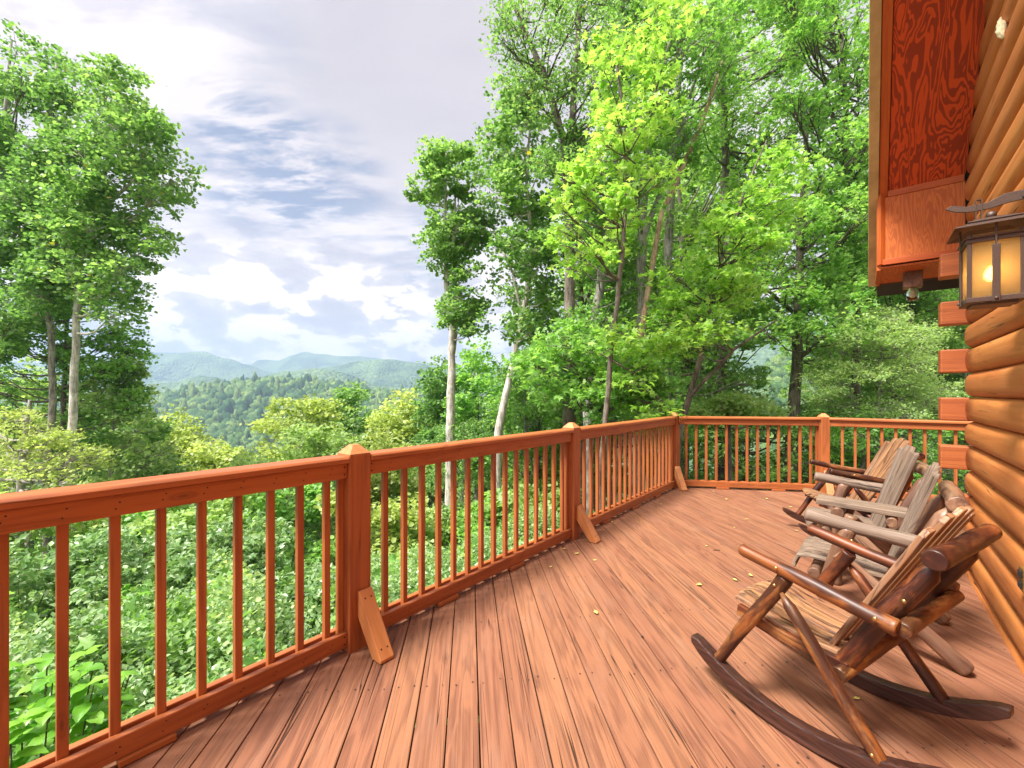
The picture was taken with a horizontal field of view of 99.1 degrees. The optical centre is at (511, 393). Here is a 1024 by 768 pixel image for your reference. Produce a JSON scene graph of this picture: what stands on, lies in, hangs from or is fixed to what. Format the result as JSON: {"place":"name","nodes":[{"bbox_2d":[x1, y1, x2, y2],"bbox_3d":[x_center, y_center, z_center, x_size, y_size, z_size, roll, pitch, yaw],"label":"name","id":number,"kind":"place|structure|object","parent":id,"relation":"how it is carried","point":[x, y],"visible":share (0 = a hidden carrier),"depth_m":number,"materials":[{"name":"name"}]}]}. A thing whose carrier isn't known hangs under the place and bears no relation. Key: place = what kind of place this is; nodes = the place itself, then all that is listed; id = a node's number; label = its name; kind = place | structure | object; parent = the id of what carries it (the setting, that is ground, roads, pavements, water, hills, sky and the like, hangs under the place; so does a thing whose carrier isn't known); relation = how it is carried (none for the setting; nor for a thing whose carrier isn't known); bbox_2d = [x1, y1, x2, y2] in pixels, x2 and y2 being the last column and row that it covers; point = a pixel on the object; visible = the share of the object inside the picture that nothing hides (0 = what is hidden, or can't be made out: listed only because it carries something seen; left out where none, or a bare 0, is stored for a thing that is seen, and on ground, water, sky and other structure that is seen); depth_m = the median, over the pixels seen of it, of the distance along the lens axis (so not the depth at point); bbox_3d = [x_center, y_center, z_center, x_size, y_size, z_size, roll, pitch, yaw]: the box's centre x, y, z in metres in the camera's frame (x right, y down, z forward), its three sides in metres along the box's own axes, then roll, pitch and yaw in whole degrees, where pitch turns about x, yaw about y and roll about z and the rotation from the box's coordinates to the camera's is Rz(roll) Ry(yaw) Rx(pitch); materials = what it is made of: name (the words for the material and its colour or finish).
{"place":"outdoors","nodes":[
{"label":"outdoors","id":0,"kind":"place"},
{"bbox_2d":[0,351,273,386],"bbox_3d":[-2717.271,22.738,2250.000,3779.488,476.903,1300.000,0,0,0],"label":"hills","id":1,"kind":"structure","parent":0,"point":[175,367],"depth_m":2142.22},
{"bbox_2d":[87,352,507,372],"bbox_3d":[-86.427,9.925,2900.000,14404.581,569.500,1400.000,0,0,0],"label":"hills","id":2,"kind":"structure","parent":0,"point":[302,361],"depth_m":2813.75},
{"bbox_2d":[2,408,657,490],"bbox_3d":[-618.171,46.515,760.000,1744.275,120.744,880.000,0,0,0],"label":"hills","id":3,"kind":"structure","parent":0,"point":[249,408],"depth_m":373.90,"materials":[{"name":"green plant"}]},
{"bbox_2d":[45,371,519,478],"bbox_3d":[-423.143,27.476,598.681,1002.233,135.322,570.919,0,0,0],"label":"distant forest","id":4,"kind":"object","parent":3,"relation":"on","point":[222,408],"visible":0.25,"depth_m":627.60,"materials":[{"name":"green plant"}]},
{"bbox_2d":[0,332,816,409],"bbox_3d":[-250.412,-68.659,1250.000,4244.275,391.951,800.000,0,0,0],"label":"hills","id":5,"kind":"structure","parent":0,"point":[762,354],"depth_m":1196.47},
{"bbox_2d":[317,359,505,387],"bbox_3d":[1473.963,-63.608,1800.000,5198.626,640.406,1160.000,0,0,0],"label":"hills","id":6,"kind":"structure","parent":0,"point":[389,373],"depth_m":1692.81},
{"bbox_2d":[0,0,868,368],"label":"sky","id":7,"kind":"structure","parent":0,"point":[306,119],"materials":[{"name":"white"}]},
{"bbox_2d":[11,482,966,757],"bbox_3d":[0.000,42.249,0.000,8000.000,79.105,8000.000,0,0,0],"label":"ground","id":8,"kind":"structure","parent":0,"point":[293,634],"depth_m":5.70,"materials":[{"name":"green plant"}]},
{"bbox_2d":[2,475,41,568],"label":"forest tree","id":9,"kind":"object","parent":8,"relation":"on","point":[32,550],"visible":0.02,"depth_m":16.51,"materials":[{"name":"green plant"}]},
{"bbox_2d":[0,18,68,365],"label":"poplar tree","id":10,"kind":"object","parent":8,"relation":"on","point":[13,341],"visible":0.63,"depth_m":14.50,"materials":[{"name":"green plant"}]},
{"bbox_2d":[0,483,89,596],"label":"bush","id":11,"kind":"object","parent":8,"relation":"on","point":[48,531],"visible":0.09,"depth_m":10.97,"materials":[{"name":"green plant"}]},
{"bbox_2d":[0,34,110,623],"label":"poplar tree","id":12,"kind":"object","parent":8,"relation":"on","point":[46,302],"visible":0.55,"depth_m":13.31,"materials":[{"name":"green plant"}]},
{"bbox_2d":[0,357,111,563],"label":"slope tree","id":13,"kind":"object","parent":8,"relation":"on","point":[42,408],"visible":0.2,"depth_m":20.15,"materials":[{"name":"green plant"}]},
{"bbox_2d":[0,400,120,592],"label":"maple tree","id":14,"kind":"object","parent":8,"relation":"on","point":[19,466],"visible":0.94,"depth_m":12.65,"materials":[{"name":"green plant"}]},
{"bbox_2d":[9,651,139,767],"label":"hydrangea","id":15,"kind":"object","parent":8,"relation":"on","point":[86,708],"visible":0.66,"depth_m":2.78,"materials":[{"name":"green plant"}]},
{"bbox_2d":[9,525,140,636],"bbox_3d":[-7.465,3.008,6.502,3.062,2.099,1.824,0,0,-31],"label":"bush","id":16,"kind":"object","parent":8,"relation":"on","point":[23,584],"visible":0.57,"depth_m":6.72,"materials":[{"name":"green plant"}]},
{"bbox_2d":[9,515,140,606],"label":"bush","id":17,"kind":"object","parent":8,"relation":"on","point":[95,522],"visible":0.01,"depth_m":10.94,"materials":[{"name":"green plant"}]},
{"bbox_2d":[9,587,152,698],"bbox_3d":[-4.479,2.742,4.468,1.764,1.560,1.583,0,0,-38],"label":"bush","id":18,"kind":"object","parent":8,"relation":"on","point":[41,643],"visible":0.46,"depth_m":4.24,"materials":[{"name":"green plant"}]},
{"bbox_2d":[0,283,162,486],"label":"slim tree","id":19,"kind":"object","parent":8,"relation":"on","point":[104,367],"visible":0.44,"depth_m":16.16,"materials":[{"name":"green plant"}]},
{"bbox_2d":[44,386,147,526],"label":"slope tree","id":20,"kind":"object","parent":8,"relation":"on","point":[81,477],"visible":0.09,"depth_m":21.72,"materials":[{"name":"green plant"}]},
{"bbox_2d":[14,51,211,542],"bbox_3d":[-12.566,-0.889,13.557,7.190,19.933,3.786,0,0,36],"label":"poplar tree","id":21,"kind":"object","parent":8,"relation":"on","point":[89,212],"visible":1,"depth_m":12.42,"materials":[{"name":"green plant"}]},
{"bbox_2d":[17,517,215,628],"bbox_3d":[-6.618,3.327,7.713,3.174,2.152,2.558,0,0,0],"label":"bush","id":22,"kind":"object","parent":8,"relation":"on","point":[171,574],"visible":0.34,"depth_m":7.40,"materials":[{"name":"green plant"}]},
{"bbox_2d":[56,349,182,483],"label":"tree","id":23,"kind":"object","parent":8,"relation":"on","point":[130,443],"visible":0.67,"depth_m":15.76,"materials":[{"name":"green plant"}]},
{"bbox_2d":[15,591,231,734],"bbox_3d":[-3.939,2.842,4.738,1.801,1.147,1.853,0,0,-21],"label":"bush","id":24,"kind":"object","parent":8,"relation":"on","point":[176,627],"visible":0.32,"depth_m":4.49,"materials":[{"name":"green plant"}]},
{"bbox_2d":[53,504,195,567],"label":"bush","id":25,"kind":"object","parent":8,"relation":"on","point":[126,519],"visible":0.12,"depth_m":11.87,"materials":[{"name":"green plant"}]},
{"bbox_2d":[80,417,199,558],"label":"slope tree","id":26,"kind":"object","parent":8,"relation":"on","point":[164,430],"visible":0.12,"depth_m":19.15,"materials":[{"name":"green plant"}]},
{"bbox_2d":[153,403,218,469],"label":"slope tree","id":27,"kind":"object","parent":8,"relation":"on","point":[182,436],"visible":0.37,"depth_m":25.09,"materials":[{"name":"green plant"}]},
{"bbox_2d":[103,644,276,718],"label":"bush","id":28,"kind":"object","parent":8,"relation":"on","point":[188,684],"visible":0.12,"depth_m":3.79,"materials":[{"name":"green plant"}]},
{"bbox_2d":[107,512,294,608],"bbox_3d":[-5.233,3.167,8.156,2.508,1.850,3.238,0,0,31],"label":"bush","id":29,"kind":"object","parent":8,"relation":"on","point":[254,549],"visible":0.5,"depth_m":7.82,"materials":[{"name":"green plant"}]},
{"bbox_2d":[123,494,281,585],"bbox_3d":[-7.956,4.117,10.711,3.496,3.927,3.225,0,0,0],"label":"bush","id":30,"kind":"object","parent":8,"relation":"on","point":[214,511],"visible":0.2,"depth_m":10.55,"materials":[{"name":"green plant"}]},
{"bbox_2d":[172,436,247,540],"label":"slope tree","id":31,"kind":"object","parent":8,"relation":"on","point":[215,458],"visible":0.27,"depth_m":23.23,"materials":[{"name":"green plant"}]},
{"bbox_2d":[218,449,304,533],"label":"slope tree","id":32,"kind":"object","parent":8,"relation":"on","point":[245,457],"visible":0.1,"depth_m":18.55,"materials":[{"name":"green plant"}]},
{"bbox_2d":[220,482,335,575],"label":"bush","id":33,"kind":"object","parent":8,"relation":"on","point":[311,491],"visible":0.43,"depth_m":12.72,"materials":[{"name":"green plant"}]},
{"bbox_2d":[223,562,335,632],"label":"bush","id":34,"kind":"object","parent":8,"relation":"on","point":[312,583],"visible":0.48,"depth_m":6.17,"materials":[{"name":"green plant"}]},
{"bbox_2d":[9,506,559,761],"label":"undergrowth","id":35,"kind":"object","parent":8,"relation":"on","point":[308,634],"visible":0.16,"depth_m":5.55,"materials":[{"name":"green plant"}]},
{"bbox_2d":[9,502,559,715],"bbox_3d":[-3.994,4.056,6.297,12.108,4.099,9.483,0,0,0],"label":"vine tangle","id":36,"kind":"object","parent":35,"relation":"on","point":[230,603],"visible":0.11,"depth_m":5.71,"materials":[{"name":"green plant"}]},
{"bbox_2d":[239,393,354,462],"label":"slope tree","id":37,"kind":"object","parent":8,"relation":"on","point":[313,409],"visible":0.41,"depth_m":27.06,"materials":[{"name":"green plant"}]},
{"bbox_2d":[9,503,594,763],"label":"maple seedlings","id":38,"kind":"object","parent":8,"relation":"on","point":[85,643],"visible":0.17,"depth_m":5.60,"materials":[{"name":"green plant"}]},
{"bbox_2d":[291,451,335,571],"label":"forest tree","id":39,"kind":"object","parent":8,"relation":"on","point":[313,533],"visible":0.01,"depth_m":19.99,"materials":[{"name":"green plant"}]},
{"bbox_2d":[269,418,371,544],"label":"slope tree","id":40,"kind":"object","parent":8,"relation":"on","point":[322,444],"visible":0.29,"depth_m":21.31,"materials":[{"name":"green plant"}]},
{"bbox_2d":[277,480,376,570],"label":"bush","id":41,"kind":"object","parent":8,"relation":"on","point":[308,526],"visible":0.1,"depth_m":14.43,"materials":[{"name":"green plant"}]},
{"bbox_2d":[321,381,383,448],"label":"slope tree","id":42,"kind":"object","parent":8,"relation":"on","point":[351,408],"visible":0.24,"depth_m":29.46,"materials":[{"name":"green plant"}]},
{"bbox_2d":[306,487,434,588],"bbox_3d":[-3.666,3.893,11.604,3.196,2.938,4.179,0,0,0],"label":"bush","id":43,"kind":"object","parent":8,"relation":"on","point":[394,519],"visible":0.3,"depth_m":11.47,"materials":[{"name":"green plant"}]},
{"bbox_2d":[329,425,434,553],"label":"slope tree","id":44,"kind":"object","parent":8,"relation":"on","point":[393,478],"visible":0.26,"depth_m":17.34,"materials":[{"name":"green plant"}]},
{"bbox_2d":[353,388,431,486],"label":"slope tree","id":45,"kind":"object","parent":8,"relation":"on","point":[403,420],"visible":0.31,"depth_m":25.39,"materials":[{"name":"green plant"}]},
{"bbox_2d":[374,499,476,549],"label":"bush","id":46,"kind":"object","parent":8,"relation":"on","point":[430,531],"visible":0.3,"depth_m":12.34,"materials":[{"name":"green plant"}]},
{"bbox_2d":[407,439,458,563],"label":"forest tree","id":47,"kind":"object","parent":8,"relation":"on","point":[416,469],"visible":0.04,"depth_m":21.11,"materials":[{"name":"green plant"}]},
{"bbox_2d":[409,466,460,551],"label":"forest tree","id":48,"kind":"object","parent":8,"relation":"on","point":[442,498],"visible":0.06,"depth_m":21.30,"materials":[{"name":"green plant"}]},
{"bbox_2d":[405,355,479,551],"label":"slope tree","id":49,"kind":"object","parent":8,"relation":"on","point":[434,388],"visible":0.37,"depth_m":22.86,"materials":[{"name":"green plant"}]},
{"bbox_2d":[403,135,500,547],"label":"poplar tree","id":50,"kind":"object","parent":8,"relation":"on","point":[454,242],"visible":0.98,"depth_m":13.50,"materials":[{"name":"green plant"}]},
{"bbox_2d":[425,417,512,545],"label":"forest tree","id":51,"kind":"object","parent":8,"relation":"on","point":[472,432],"visible":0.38,"depth_m":14.37,"materials":[{"name":"green plant"}]},
{"bbox_2d":[434,335,507,504],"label":"slope tree","id":52,"kind":"object","parent":8,"relation":"on","point":[467,407],"visible":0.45,"depth_m":21.25,"materials":[{"name":"green plant"}]},
{"bbox_2d":[447,488,519,542],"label":"bush","id":53,"kind":"object","parent":8,"relation":"on","point":[474,527],"visible":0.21,"depth_m":11.30,"materials":[{"name":"green plant"}]},
{"bbox_2d":[471,393,523,501],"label":"forest tree","id":54,"kind":"object","parent":8,"relation":"on","point":[492,429],"visible":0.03,"depth_m":21.35,"materials":[{"name":"green plant"}]},
{"bbox_2d":[469,65,564,488],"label":"leaning tree","id":55,"kind":"object","parent":8,"relation":"on","point":[508,169],"visible":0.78,"depth_m":12.52,"materials":[{"name":"green plant"}]},
{"bbox_2d":[480,338,562,483],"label":"slope tree","id":56,"kind":"object","parent":8,"relation":"on","point":[497,387],"visible":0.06,"depth_m":19.24,"materials":[{"name":"green plant"}]},
{"bbox_2d":[482,366,562,495],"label":"forest tree","id":57,"kind":"object","parent":8,"relation":"on","point":[527,409],"visible":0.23,"depth_m":15.78,"materials":[{"name":"green plant"}]},
{"bbox_2d":[471,481,581,535],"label":"bush","id":58,"kind":"object","parent":8,"relation":"on","point":[510,499],"visible":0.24,"depth_m":10.82,"materials":[{"name":"green plant"}]},
{"bbox_2d":[501,346,562,488],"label":"forest tree","id":59,"kind":"object","parent":8,"relation":"on","point":[515,401],"visible":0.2,"depth_m":16.70,"materials":[{"name":"green plant"}]},
{"bbox_2d":[478,0,647,426],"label":"oak tree","id":60,"kind":"object","parent":8,"relation":"on","point":[536,68],"visible":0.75,"depth_m":9.80,"materials":[{"name":"green plant"}]},
{"bbox_2d":[495,132,641,503],"bbox_3d":[2.067,-1.710,15.401,5.246,14.239,5.881,0,0,6],"label":"forest tree","id":61,"kind":"object","parent":8,"relation":"on","point":[556,424],"visible":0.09,"depth_m":14.36,"materials":[{"name":"green plant"}]},
{"bbox_2d":[548,276,607,327],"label":"forest tree","id":62,"kind":"object","parent":8,"relation":"on","point":[576,301],"visible":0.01,"depth_m":31.47,"materials":[{"name":"green plant"}]},
{"bbox_2d":[500,315,709,504],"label":"maple tree","id":63,"kind":"object","parent":8,"relation":"on","point":[555,389],"visible":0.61,"depth_m":8.67,"materials":[{"name":"green plant"}]},
{"bbox_2d":[576,383,657,502],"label":"forest tree","id":64,"kind":"object","parent":8,"relation":"on","point":[618,414],"visible":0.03,"depth_m":15.34,"materials":[{"name":"green plant"}]},
{"bbox_2d":[539,0,708,509],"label":"maple tree","id":65,"kind":"object","parent":8,"relation":"on","point":[616,115],"visible":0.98,"depth_m":7.00,"materials":[{"name":"green plant"}]},
{"bbox_2d":[539,0,723,513],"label":"forest tree","id":66,"kind":"object","parent":8,"relation":"on","point":[598,306],"visible":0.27,"depth_m":11.19,"materials":[{"name":"green plant"}]},
{"bbox_2d":[574,194,717,457],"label":"forest tree","id":67,"kind":"object","parent":8,"relation":"on","point":[607,286],"visible":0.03,"depth_m":19.64,"materials":[{"name":"green plant"}]},
{"bbox_2d":[603,151,716,373],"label":"forest tree","id":68,"kind":"object","parent":8,"relation":"on","point":[699,197],"visible":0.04,"depth_m":24.74,"materials":[{"name":"green plant"}]},
{"bbox_2d":[612,61,722,496],"bbox_3d":[3.795,-2.216,11.017,3.219,12.535,0.185,0,0,-1],"label":"trunk","id":69,"kind":"object","parent":8,"relation":"on","point":[654,254],"visible":0.45,"depth_m":10.96,"materials":[{"name":"brown wood"}]},
{"bbox_2d":[588,0,785,495],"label":"forest tree","id":70,"kind":"object","parent":8,"relation":"on","point":[682,131],"visible":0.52,"depth_m":10.75,"materials":[{"name":"green plant"}]},
{"bbox_2d":[590,89,791,478],"bbox_3d":[7.168,-3.986,19.078,8.278,18.112,7.384,0,0,25],"label":"forest tree","id":71,"kind":"object","parent":8,"relation":"on","point":[710,175],"visible":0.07,"depth_m":18.44,"materials":[{"name":"green plant"}]},
{"bbox_2d":[601,3,794,484],"bbox_3d":[5.322,-4.151,13.361,6.521,16.034,5.918,0,0,0],"label":"forest tree","id":72,"kind":"object","parent":8,"relation":"on","point":[670,224],"visible":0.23,"depth_m":12.50,"materials":[{"name":"green plant"}]},
{"bbox_2d":[444,458,964,550],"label":"forest undergrowth","id":73,"kind":"object","parent":8,"relation":"on","point":[943,477],"depth_m":17.16,"materials":[{"name":"green plant"}]},
{"bbox_2d":[582,133,836,464],"bbox_3d":[3.719,-0.754,7.957,4.900,8.673,3.207,0,0,0],"label":"maple tree","id":74,"kind":"object","parent":8,"relation":"on","point":[700,337],"visible":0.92,"depth_m":7.50,"materials":[{"name":"green plant"}]},
{"bbox_2d":[648,152,784,471],"bbox_3d":[11.120,-3.834,25.862,9.020,21.224,8.045,0,0,-26],"label":"forest tree","id":75,"kind":"object","parent":8,"relation":"on","point":[689,174],"visible":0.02,"depth_m":25.84,"materials":[{"name":"green plant"}]},
{"bbox_2d":[649,209,793,470],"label":"forest tree","id":76,"kind":"object","parent":8,"relation":"on","point":[754,342],"visible":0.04,"depth_m":18.44,"materials":[{"name":"green plant"}]},
{"bbox_2d":[688,390,795,480],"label":"bush","id":77,"kind":"object","parent":8,"relation":"on","point":[737,404],"visible":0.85,"depth_m":8.34,"materials":[{"name":"green plant"}]},
{"bbox_2d":[670,0,851,480],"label":"forest tree","id":78,"kind":"object","parent":8,"relation":"on","point":[723,127],"visible":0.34,"depth_m":14.42,"materials":[{"name":"green plant"}]},
{"bbox_2d":[680,395,874,488],"bbox_3d":[7.836,2.009,12.485,7.320,4.004,4.441,0,0,0],"label":"bush","id":79,"kind":"object","parent":8,"relation":"on","point":[751,465],"visible":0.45,"depth_m":11.86,"materials":[{"name":"green plant"}]},
{"bbox_2d":[682,118,885,482],"bbox_3d":[8.169,-2.070,12.217,4.943,11.495,7.616,0,0,40],"label":"maple tree","id":80,"kind":"object","parent":8,"relation":"on","point":[797,325],"visible":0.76,"depth_m":10.80,"materials":[{"name":"green plant"}]},
{"bbox_2d":[745,0,876,461],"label":"maple tree","id":81,"kind":"object","parent":8,"relation":"on","point":[839,46],"visible":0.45,"depth_m":11.38,"materials":[{"name":"green plant"}]},
{"bbox_2d":[769,245,873,459],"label":"forest tree","id":82,"kind":"object","parent":8,"relation":"on","point":[788,366],"visible":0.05,"depth_m":33.65,"materials":[{"name":"green plant"}]},
{"bbox_2d":[805,340,877,453],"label":"forest tree","id":83,"kind":"object","parent":8,"relation":"on","point":[843,382],"visible":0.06,"depth_m":17.68,"materials":[{"name":"green plant"}]},
{"bbox_2d":[785,410,968,496],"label":"shade tree","id":84,"kind":"object","parent":8,"relation":"on","point":[862,462],"visible":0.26,"depth_m":9.99,"materials":[{"name":"green plant"}]},
{"bbox_2d":[831,281,931,439],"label":"forest tree","id":85,"kind":"object","parent":8,"relation":"on","point":[863,355],"visible":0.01,"depth_m":23.73,"materials":[{"name":"green plant"}]},
{"bbox_2d":[794,302,969,457],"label":"beech tree","id":86,"kind":"object","parent":8,"relation":"on","point":[905,380],"visible":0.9,"depth_m":10.29,"materials":[{"name":"green plant"}]},
{"bbox_2d":[823,242,958,439],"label":"forest tree","id":87,"kind":"object","parent":8,"relation":"on","point":[921,307],"visible":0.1,"depth_m":15.43,"materials":[{"name":"green plant"}]},
{"bbox_2d":[833,138,969,435],"bbox_3d":[16.928,-3.629,18.107,6.283,16.116,7.044,0,0,15],"label":"forest tree","id":88,"kind":"object","parent":8,"relation":"on","point":[887,300],"visible":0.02,"depth_m":17.95,"materials":[{"name":"green plant"}]},
{"bbox_2d":[868,288,958,440],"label":"forest tree","id":89,"kind":"object","parent":8,"relation":"on","point":[949,294],"visible":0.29,"depth_m":14.51,"materials":[{"name":"green plant"}]},
{"bbox_2d":[866,291,970,437],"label":"forest tree","id":90,"kind":"object","parent":8,"relation":"on","point":[953,376],"visible":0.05,"depth_m":16.96,"materials":[{"name":"green plant"}]},
{"bbox_2d":[898,307,969,461],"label":"forest tree","id":91,"kind":"object","parent":8,"relation":"on","point":[957,345],"visible":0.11,"depth_m":15.52,"materials":[{"name":"green plant"}]},
{"bbox_2d":[920,315,972,473],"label":"forest tree","id":92,"kind":"object","parent":8,"relation":"on","point":[965,375],"visible":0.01,"depth_m":16.54,"materials":[{"name":"green plant"}]},
{"bbox_2d":[102,486,1023,767],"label":"deck","id":93,"kind":"structure","parent":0,"point":[536,660],"depth_m":2.27,"materials":[{"name":"brown wood"}]},
{"bbox_2d":[0,412,972,767],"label":"deck railing","id":94,"kind":"object","parent":93,"relation":"on","point":[362,620],"visible":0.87,"depth_m":2.51,"materials":[{"name":"brown wood"}]},
{"bbox_2d":[691,506,1013,767],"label":"rocking chair","id":95,"kind":"object","parent":93,"relation":"on","point":[818,618],"visible":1,"depth_m":1.86,"materials":[{"name":"brown wood"}]},
{"bbox_2d":[782,438,924,535],"bbox_3d":[3.428,0.967,4.450,1.020,1.058,0.722,0,0,20],"label":"rocking chair","id":96,"kind":"object","parent":93,"relation":"on","point":[877,470],"visible":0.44,"depth_m":4.41,"materials":[{"name":"brown wood"}]},
{"bbox_2d":[792,444,973,675],"bbox_3d":[2.649,0.964,3.240,0.871,1.084,1.838,0,0,36],"label":"log double seat","id":97,"kind":"object","parent":93,"relation":"on","point":[909,519],"visible":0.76,"depth_m":2.81,"materials":[{"name":"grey wood"}]},
{"bbox_2d":[868,0,1023,675],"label":"log cabin","id":98,"kind":"object","parent":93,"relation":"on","point":[946,104],"visible":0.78,"depth_m":3.29,"materials":[{"name":"brown wood"}]},
{"bbox_2d":[900,269,924,301],"bbox_3d":[3.800,-1.021,4.142,0.170,0.284,0.170,0,0,39],"label":"jar light","id":99,"kind":"object","parent":98,"relation":"hanging from","point":[912,281],"visible":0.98,"depth_m":4.10,"materials":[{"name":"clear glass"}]},
{"bbox_2d":[945,189,1023,309],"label":"wall lantern","id":100,"kind":"object","parent":98,"relation":"attached to","point":[990,249],"depth_m":2.17,"materials":[{"name":"brown metal"}]},
{"bbox_2d":[1017,565,1023,592],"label":"wall outlet","id":101,"kind":"object","parent":98,"relation":"attached to","point":[1020,574],"depth_m":2.26,"materials":[{"name":"grey metal"}]},
{"bbox_2d":[657,356,818,474],"bbox_3d":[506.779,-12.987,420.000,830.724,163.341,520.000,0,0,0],"label":"hills","id":102,"kind":"structure","parent":0,"point":[745,388],"depth_m":298.62,"materials":[{"name":"green plant"}]},
{"bbox_2d":[760,340,950,472],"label":"distant forest","id":103,"kind":"object","parent":102,"relation":"on","point":[775,364],"visible":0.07,"depth_m":363.26,"materials":[{"name":"green plant"}]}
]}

